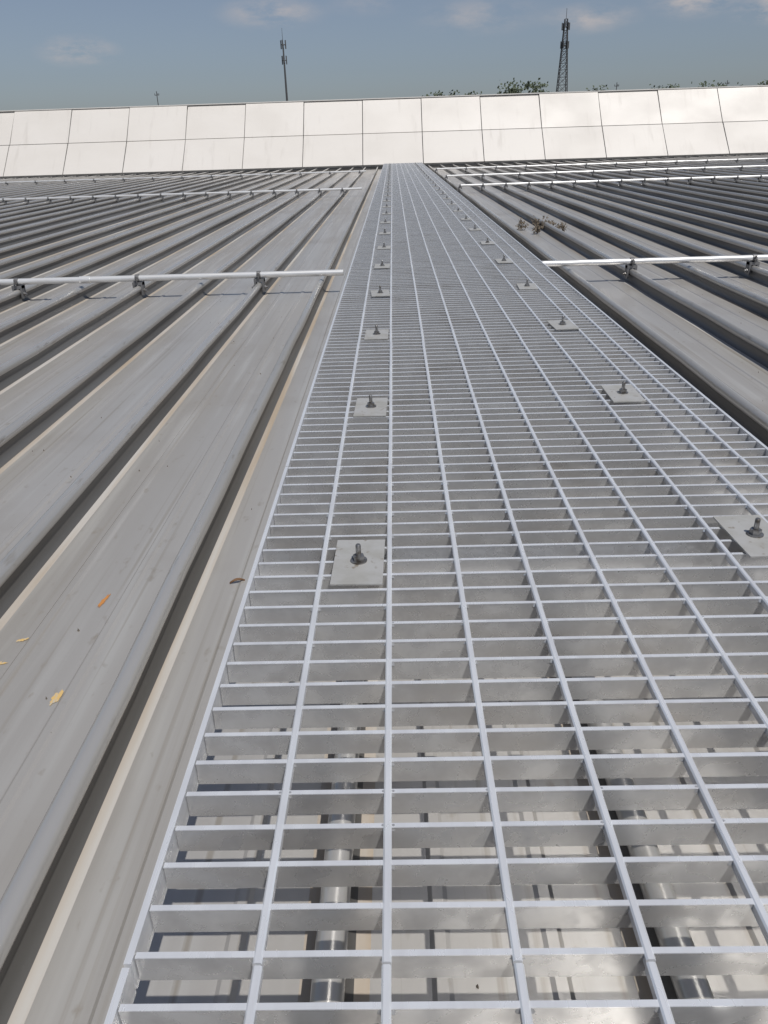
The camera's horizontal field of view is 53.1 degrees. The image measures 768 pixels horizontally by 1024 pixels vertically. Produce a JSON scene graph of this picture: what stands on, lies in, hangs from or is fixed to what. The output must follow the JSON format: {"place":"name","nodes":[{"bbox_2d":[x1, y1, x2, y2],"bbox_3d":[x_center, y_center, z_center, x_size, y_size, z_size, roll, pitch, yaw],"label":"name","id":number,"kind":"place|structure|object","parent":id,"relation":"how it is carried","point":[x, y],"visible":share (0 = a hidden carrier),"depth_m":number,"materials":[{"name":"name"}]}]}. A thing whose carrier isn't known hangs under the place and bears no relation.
{"place":"outdoors","nodes":[
{"label":"outdoors","id":0,"kind":"place"},
{"bbox_2d":[280,36,287,100],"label":"cell mast","id":1,"kind":"object","parent":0,"point":[283,56],"visible":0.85,"depth_m":173.40,"materials":[{"name":"metal"}]},
{"bbox_2d":[0,0,767,110],"label":"sky","id":2,"kind":"structure","parent":0,"point":[55,54],"materials":[{"name":"blue"}]},
{"bbox_2d":[32,285,758,988],"bbox_3d":[0.228,-0.554,2.889,4.786,0.006,4.981,-1,26,1],"label":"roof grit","id":3,"kind":"object","parent":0,"point":[78,629],"visible":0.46,"depth_m":2.04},
{"bbox_2d":[556,12,569,91],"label":"lattice tower","id":4,"kind":"structure","parent":0,"point":[563,42],"depth_m":172.13,"materials":[{"name":"metal"}]},
{"bbox_2d":[422,78,767,95],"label":"distant treeline","id":5,"kind":"object","parent":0,"point":[527,85],"visible":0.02,"depth_m":127.47,"materials":[{"name":"green plant"}]},
{"bbox_3d":[0.206,-0.405,12.622,29.010,8.822,28.340,-1,26,1],"label":"warehouse building","id":6,"kind":"object","parent":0,"visible":0},
{"bbox_2d":[0,154,767,1023],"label":"standing seam roof","id":7,"kind":"structure","parent":6,"relation":"on","point":[158,422],"depth_m":1.80,"materials":[{"name":"metal"}]},
{"bbox_2d":[49,690,63,705],"bbox_3d":[-0.514,0.290,1.205,0.015,0.001,0.040,-1,26,1],"label":"leaf","id":8,"kind":"object","parent":7,"relation":"on","point":[55,697],"visible":1,"depth_m":1.21,"materials":[{"name":"yellow plant"}]},
{"bbox_2d":[98,595,109,606],"bbox_3d":[-0.532,0.167,1.460,0.009,0.001,0.049,2,26,7],"label":"fallen leaf","id":9,"kind":"object","parent":7,"relation":"on","point":[102,601],"visible":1,"depth_m":1.46,"materials":[{"name":"orange plant"}]},
{"bbox_2d":[0,269,343,298],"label":"seam clamped rail","id":10,"kind":"object","parent":7,"relation":"on","point":[135,280],"visible":0.84,"depth_m":4.28,"materials":[{"name":"metal"}]},
{"bbox_2d":[0,187,361,204],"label":"seam clamped rail","id":11,"kind":"object","parent":7,"relation":"on","point":[92,197],"visible":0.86,"depth_m":11.50,"materials":[{"name":"metal"}]},
{"bbox_2d":[0,170,365,184],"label":"seam clamped rail","id":12,"kind":"object","parent":7,"relation":"on","point":[212,176],"visible":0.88,"depth_m":17.65,"materials":[{"name":"metal"}]},
{"bbox_2d":[230,578,244,583],"bbox_3d":[-0.286,0.134,1.502,0.030,0.009,0.007,-9,27,-14],"label":"fallen leaf","id":13,"kind":"object","parent":7,"relation":"on","point":[237,579],"visible":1,"depth_m":1.50,"materials":[{"name":"brown plant"}]},
{"bbox_2d":[104,163,767,1023],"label":"grating walkway","id":14,"kind":"structure","parent":7,"relation":"on","point":[512,461],"depth_m":0.96,"materials":[{"name":"metal"}]},
{"bbox_2d":[515,215,566,233],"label":"dry weeds","id":15,"kind":"object","parent":7,"relation":"on","point":[537,225],"visible":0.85,"depth_m":6.76,"materials":[{"name":"plant"}]},
{"bbox_2d":[435,158,767,172],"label":"seam clamped rail","id":16,"kind":"object","parent":7,"relation":"on","point":[557,165],"visible":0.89,"depth_m":17.44,"materials":[{"name":"metal"}]},
{"bbox_2d":[444,165,767,180],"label":"seam clamped rail","id":17,"kind":"object","parent":7,"relation":"on","point":[631,170],"visible":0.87,"depth_m":14.23,"materials":[{"name":"metal"}]},
{"bbox_2d":[457,175,767,191],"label":"seam clamped rail","id":18,"kind":"object","parent":7,"relation":"on","point":[668,179],"visible":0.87,"depth_m":11.36,"materials":[{"name":"metal"}]},
{"bbox_2d":[542,254,767,277],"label":"seam clamped rail","id":19,"kind":"object","parent":7,"relation":"on","point":[632,262],"visible":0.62,"depth_m":4.31,"materials":[{"name":"metal"}]},
{"bbox_2d":[0,153,767,177],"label":"roof gutter","id":20,"kind":"object","parent":6,"relation":"on","point":[376,166],"depth_m":21.38,"materials":[{"name":"grey metal"}]},
{"bbox_2d":[0,91,767,178],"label":"joint backing","id":21,"kind":"object","parent":6,"relation":"on","point":[382,166],"visible":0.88,"depth_m":21.79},
{"bbox_2d":[0,86,767,176],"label":"cladding panels","id":22,"kind":"object","parent":21,"relation":"on","point":[33,143],"visible":0.94,"depth_m":21.97,"materials":[{"name":"white metal"}]},
{"bbox_2d":[0,85,767,111],"bbox_3d":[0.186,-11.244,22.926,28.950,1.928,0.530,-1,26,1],"label":"cap flashing","id":23,"kind":"object","parent":22,"relation":"attached to","point":[362,99],"visible":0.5,"depth_m":22.32,"materials":[{"name":"white metal"}]}
]}

